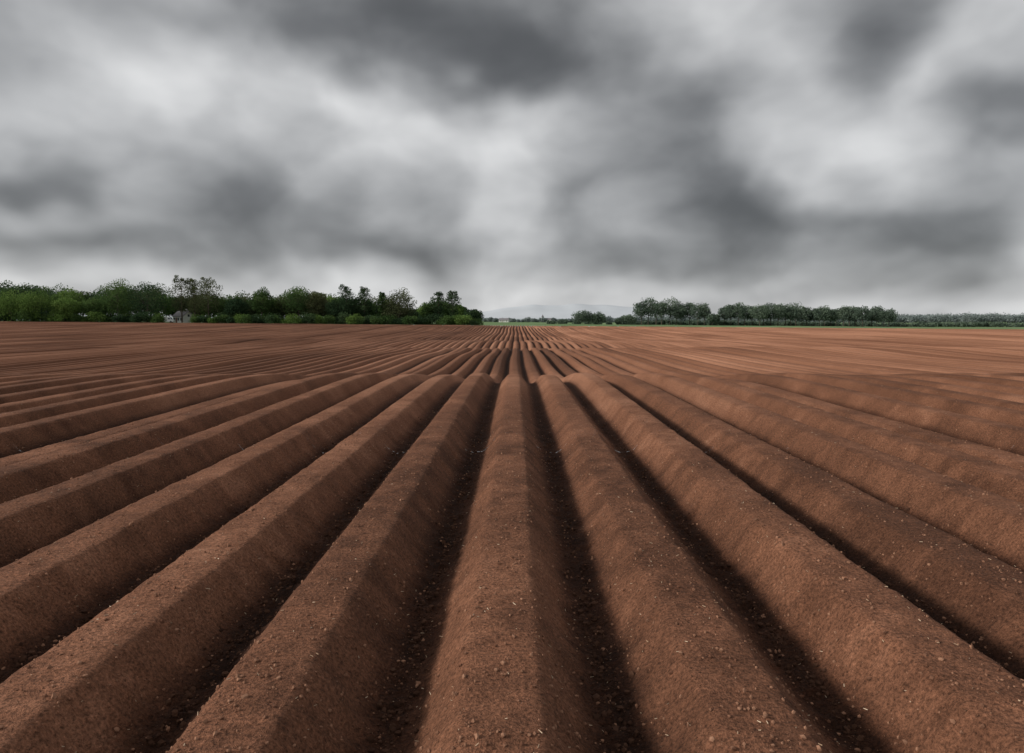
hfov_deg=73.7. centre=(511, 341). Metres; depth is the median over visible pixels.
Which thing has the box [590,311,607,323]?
deciduous tree
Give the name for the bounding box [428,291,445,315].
poplar tree
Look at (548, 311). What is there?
distant hills
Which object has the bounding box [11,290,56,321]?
willow tree
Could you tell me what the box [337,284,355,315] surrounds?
poplar tree
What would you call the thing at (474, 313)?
deciduous tree
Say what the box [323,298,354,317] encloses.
deciduous tree
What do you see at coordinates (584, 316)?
deciduous tree
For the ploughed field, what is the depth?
4.57 m
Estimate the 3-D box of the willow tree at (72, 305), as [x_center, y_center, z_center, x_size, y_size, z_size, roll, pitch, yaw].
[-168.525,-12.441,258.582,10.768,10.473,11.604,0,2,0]
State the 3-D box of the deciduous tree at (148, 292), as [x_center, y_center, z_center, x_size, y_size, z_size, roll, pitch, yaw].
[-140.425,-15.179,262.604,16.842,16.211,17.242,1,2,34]
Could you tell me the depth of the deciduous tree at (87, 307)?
259.91 m
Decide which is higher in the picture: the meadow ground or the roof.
the roof
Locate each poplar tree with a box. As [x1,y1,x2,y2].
[166,275,191,322]
[180,278,207,315]
[192,277,223,314]
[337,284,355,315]
[354,286,374,316]
[374,292,389,316]
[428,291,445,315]
[442,290,461,315]
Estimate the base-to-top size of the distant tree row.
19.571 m
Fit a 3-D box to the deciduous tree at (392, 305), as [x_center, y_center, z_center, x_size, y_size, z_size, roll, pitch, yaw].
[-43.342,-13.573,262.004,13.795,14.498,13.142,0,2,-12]
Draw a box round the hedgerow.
[0,306,483,325]
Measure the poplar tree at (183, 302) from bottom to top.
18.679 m
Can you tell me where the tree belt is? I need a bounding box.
[0,279,468,323]
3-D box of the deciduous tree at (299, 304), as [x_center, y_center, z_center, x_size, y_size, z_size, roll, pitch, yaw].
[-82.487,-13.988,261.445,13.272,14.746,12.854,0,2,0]
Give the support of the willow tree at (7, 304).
on the meadow ground
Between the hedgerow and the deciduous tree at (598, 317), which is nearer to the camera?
the hedgerow
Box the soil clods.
[0,396,1014,752]
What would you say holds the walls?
on the meadow ground
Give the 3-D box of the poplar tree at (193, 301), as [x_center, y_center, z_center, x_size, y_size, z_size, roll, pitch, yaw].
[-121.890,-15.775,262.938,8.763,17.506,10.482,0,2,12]
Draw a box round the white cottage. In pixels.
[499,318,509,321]
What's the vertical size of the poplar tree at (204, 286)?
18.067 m
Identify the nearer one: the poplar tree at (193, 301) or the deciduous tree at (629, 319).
the poplar tree at (193, 301)
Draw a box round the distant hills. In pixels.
[78,304,718,318]
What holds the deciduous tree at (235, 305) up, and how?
on the meadow ground
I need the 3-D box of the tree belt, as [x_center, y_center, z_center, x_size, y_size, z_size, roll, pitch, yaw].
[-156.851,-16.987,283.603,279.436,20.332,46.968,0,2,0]
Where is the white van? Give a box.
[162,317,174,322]
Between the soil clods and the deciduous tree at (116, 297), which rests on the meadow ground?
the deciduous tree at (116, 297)
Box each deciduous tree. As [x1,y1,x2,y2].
[77,296,114,317]
[96,279,137,314]
[121,281,171,322]
[223,297,250,314]
[246,287,274,315]
[280,286,310,315]
[303,291,327,323]
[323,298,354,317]
[381,287,416,317]
[463,309,483,320]
[571,310,592,323]
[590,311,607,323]
[614,318,624,324]
[621,314,636,324]
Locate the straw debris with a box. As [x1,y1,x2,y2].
[6,372,1021,752]
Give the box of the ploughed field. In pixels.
[0,321,1023,752]
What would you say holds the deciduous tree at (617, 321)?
on the meadow ground
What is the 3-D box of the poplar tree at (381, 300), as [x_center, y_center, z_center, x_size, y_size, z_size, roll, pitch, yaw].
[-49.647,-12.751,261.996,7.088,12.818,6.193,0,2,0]
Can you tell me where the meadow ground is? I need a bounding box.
[16,321,1023,328]
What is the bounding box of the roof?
[171,311,192,316]
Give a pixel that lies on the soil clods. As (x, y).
(416, 694)
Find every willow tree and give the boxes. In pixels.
[0,290,33,320]
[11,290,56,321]
[49,296,81,316]
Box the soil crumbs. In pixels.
[0,384,1023,752]
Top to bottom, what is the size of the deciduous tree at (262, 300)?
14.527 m
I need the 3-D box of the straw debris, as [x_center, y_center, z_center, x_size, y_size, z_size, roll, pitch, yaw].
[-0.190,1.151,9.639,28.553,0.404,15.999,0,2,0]
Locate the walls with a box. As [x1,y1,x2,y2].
[173,312,193,322]
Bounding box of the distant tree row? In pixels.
[546,296,1023,326]
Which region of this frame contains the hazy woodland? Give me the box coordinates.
[478,311,1023,323]
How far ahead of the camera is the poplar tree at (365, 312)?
262.33 m
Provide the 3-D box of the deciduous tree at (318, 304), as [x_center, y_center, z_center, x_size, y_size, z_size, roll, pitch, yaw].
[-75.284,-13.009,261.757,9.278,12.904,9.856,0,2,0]
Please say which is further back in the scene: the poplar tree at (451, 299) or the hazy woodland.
the hazy woodland
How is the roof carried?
on the walls

